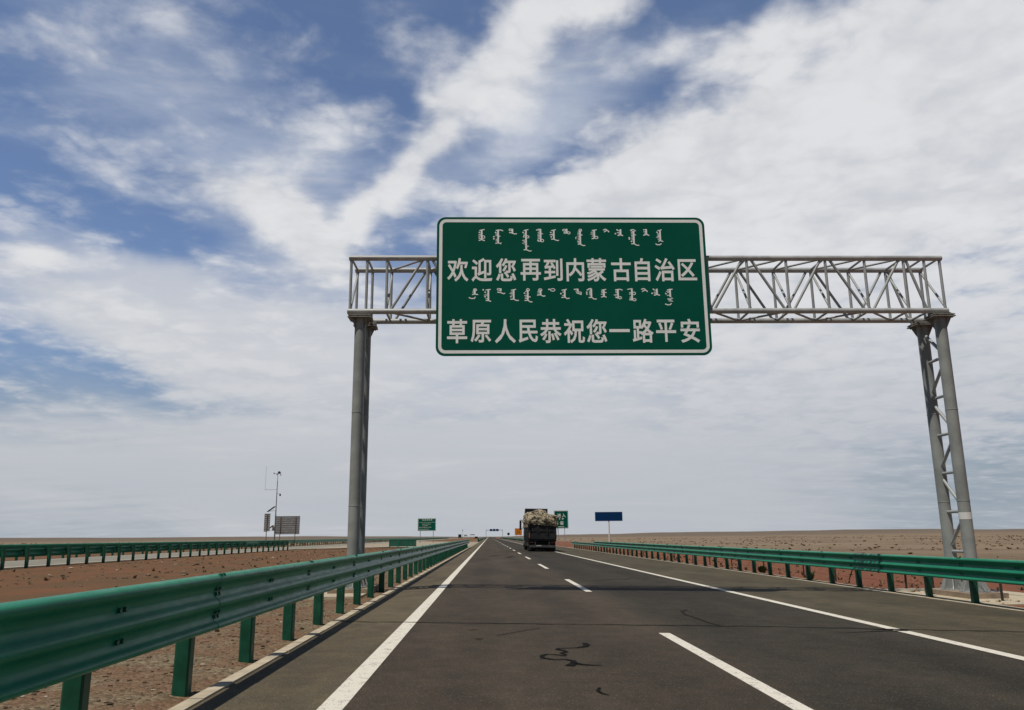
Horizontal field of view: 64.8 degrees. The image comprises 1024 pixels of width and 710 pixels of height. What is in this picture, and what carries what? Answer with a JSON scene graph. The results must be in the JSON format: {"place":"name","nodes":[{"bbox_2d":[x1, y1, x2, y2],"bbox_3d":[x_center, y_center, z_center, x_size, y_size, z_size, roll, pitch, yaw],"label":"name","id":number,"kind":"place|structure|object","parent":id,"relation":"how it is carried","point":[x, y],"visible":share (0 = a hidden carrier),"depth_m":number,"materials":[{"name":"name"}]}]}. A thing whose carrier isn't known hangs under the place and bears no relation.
{"place":"outdoors","nodes":[
{"label":"outdoors","id":0,"kind":"place"},
{"bbox_2d":[4,537,473,567],"bbox_3d":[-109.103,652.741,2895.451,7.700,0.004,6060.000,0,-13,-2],"label":"opposite road","id":1,"kind":"structure","parent":0,"point":[8,564],"depth_m":61.29,"materials":[{"name":"grey asphalt"}]},
{"bbox_2d":[4,549,290,568],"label":"opposite kerb","id":2,"kind":"structure","parent":1,"relation":"on","point":[122,560],"depth_m":48.73,"materials":[{"name":"concrete"}]},
{"bbox_2d":[306,541,477,548],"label":"median opening","id":3,"kind":"object","parent":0,"point":[420,543],"visible":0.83,"depth_m":132.45,"materials":[{"name":"grey concrete"}]},
{"bbox_2d":[389,539,415,547],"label":"movable barrier","id":4,"kind":"object","parent":3,"relation":"on","point":[401,542],"visible":0.94,"depth_m":106.72,"materials":[{"name":"green metal"}]},
{"bbox_2d":[0,529,1023,709],"bbox_3d":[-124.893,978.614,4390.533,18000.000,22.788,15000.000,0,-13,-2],"label":"ground","id":5,"kind":"structure","parent":0,"point":[86,577],"depth_m":35.75,"materials":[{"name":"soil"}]},
{"bbox_2d":[0,541,288,569],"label":"guardrail","id":6,"kind":"object","parent":5,"relation":"on","point":[26,552],"visible":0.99,"depth_m":48.86,"materials":[{"name":"green metal"}]},
{"bbox_2d":[0,537,448,560],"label":"guardrail","id":7,"kind":"object","parent":5,"relation":"on","point":[369,540],"visible":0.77,"depth_m":102.83,"materials":[{"name":"green metal"}]},
{"bbox_2d":[0,539,469,709],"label":"guardrail","id":8,"kind":"object","parent":5,"relation":"on","point":[72,642],"visible":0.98,"depth_m":6.38,"materials":[{"name":"green metal"}]},
{"bbox_2d":[264,514,269,547],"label":"facing sign","id":9,"kind":"object","parent":5,"relation":"on","point":[266,522],"visible":0.88,"depth_m":118.56,"materials":[{"name":"metal"}]},
{"bbox_2d":[264,466,280,546],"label":"weather mast","id":10,"kind":"object","parent":5,"relation":"on","point":[273,527],"visible":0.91,"depth_m":121.79,"materials":[{"name":"metal"}]},
{"bbox_2d":[275,516,299,546],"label":"facing sign","id":11,"kind":"object","parent":5,"relation":"on","point":[287,524],"visible":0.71,"depth_m":129.30,"materials":[{"name":"metal"}]},
{"bbox_2d":[305,592,365,599],"bbox_3d":[-4.321,6.149,20.540,1.520,0.285,4.200,0,-13,-2],"label":"gantry apron","id":12,"kind":"object","parent":5,"relation":"on","point":[333,596],"visible":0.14,"depth_m":18.63,"materials":[{"name":"concrete"}]},
{"bbox_2d":[418,518,435,536],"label":"information sign","id":13,"kind":"object","parent":5,"relation":"on","point":[426,524],"visible":0.91,"depth_m":180.61,"materials":[{"name":"metal"}]},
{"bbox_2d":[0,535,1023,631],"bbox_3d":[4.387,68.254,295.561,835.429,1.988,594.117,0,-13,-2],"label":"dry scrub","id":14,"kind":"object","parent":5,"relation":"on","point":[224,566],"visible":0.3,"depth_m":86.47,"materials":[{"name":"brown plant"}]},
{"bbox_2d":[500,537,523,540],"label":"guardrail","id":15,"kind":"object","parent":5,"relation":"on","point":[520,539],"visible":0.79,"depth_m":351.24,"materials":[{"name":"green metal"}]},
{"bbox_2d":[515,528,521,539],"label":"orange sign","id":16,"kind":"object","parent":5,"relation":"on","point":[518,531],"visible":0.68,"depth_m":327.40,"materials":[{"name":"metal"}]},
{"bbox_2d":[554,511,567,544],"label":"province sign","id":17,"kind":"object","parent":5,"relation":"on","point":[562,517],"visible":0.93,"depth_m":157.12,"materials":[{"name":"metal"}]},
{"bbox_2d":[595,512,622,541],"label":"blue sign","id":18,"kind":"object","parent":5,"relation":"on","point":[608,516],"visible":0.88,"depth_m":98.43,"materials":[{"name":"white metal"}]},
{"bbox_2d":[327,255,1008,598],"bbox_3d":[3.851,2.138,21.715,16.810,9.755,2.120,0,-13,-2],"label":"sign gantry","id":19,"kind":"object","parent":5,"relation":"on","point":[365,323],"visible":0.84,"depth_m":22.02,"materials":[{"name":"metal"}]},
{"bbox_2d":[436,217,711,355],"bbox_3d":[1.643,-1.874,21.866,7.360,3.900,0.143,0,-13,-2],"label":"highway sign","id":20,"kind":"object","parent":19,"relation":"attached to","point":[571,286],"visible":1,"depth_m":21.79,"materials":[{"name":"metal"}]},
{"bbox_2d":[757,566,766,572],"bbox_3d":[10.757,9.229,34.712,0.405,0.329,0.427,-6,-14,24],"label":"weed","id":21,"kind":"object","parent":5,"relation":"on","point":[762,569],"visible":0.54,"depth_m":34.61,"materials":[{"name":"green plant"}]},
{"bbox_2d":[510,539,1023,611],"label":"kerb","id":22,"kind":"structure","parent":5,"relation":"on","point":[846,586],"depth_m":23.62,"materials":[{"name":"concrete"}]},
{"bbox_2d":[569,547,1023,609],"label":"kerb","id":23,"kind":"structure","parent":5,"relation":"on","point":[997,605],"depth_m":23.21,"materials":[{"name":"concrete"}]},
{"bbox_2d":[571,541,1023,603],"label":"guardrail","id":24,"kind":"object","parent":5,"relation":"on","point":[972,571],"visible":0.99,"depth_m":24.13,"materials":[{"name":"green metal"}]},
{"bbox_2d":[605,549,1020,600],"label":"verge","id":25,"kind":"structure","parent":5,"relation":"on","point":[1000,587],"depth_m":23.91,"materials":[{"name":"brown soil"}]},
{"bbox_2d":[884,588,1023,605],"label":"gantry apron","id":26,"kind":"object","parent":5,"relation":"on","point":[1013,598],"visible":0.2,"depth_m":20.25,"materials":[{"name":"concrete"}]},
{"bbox_2d":[0,0,1023,537],"label":"sky","id":27,"kind":"structure","parent":0,"point":[189,188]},
{"bbox_2d":[187,537,1023,709],"bbox_3d":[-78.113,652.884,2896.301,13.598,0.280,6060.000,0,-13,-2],"label":"road","id":28,"kind":"structure","parent":0,"point":[491,623],"depth_m":10.67,"materials":[{"name":"grey asphalt"}]},
{"bbox_2d":[168,538,485,709],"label":"kerb","id":29,"kind":"structure","parent":28,"relation":"on","point":[195,699],"depth_m":9.16,"materials":[{"name":"concrete"}]},
{"bbox_2d":[519,509,557,551],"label":"lorry","id":30,"kind":"object","parent":28,"relation":"on","point":[539,527],"visible":0.98,"depth_m":80.37,"materials":[{"name":"metal"}]}
]}

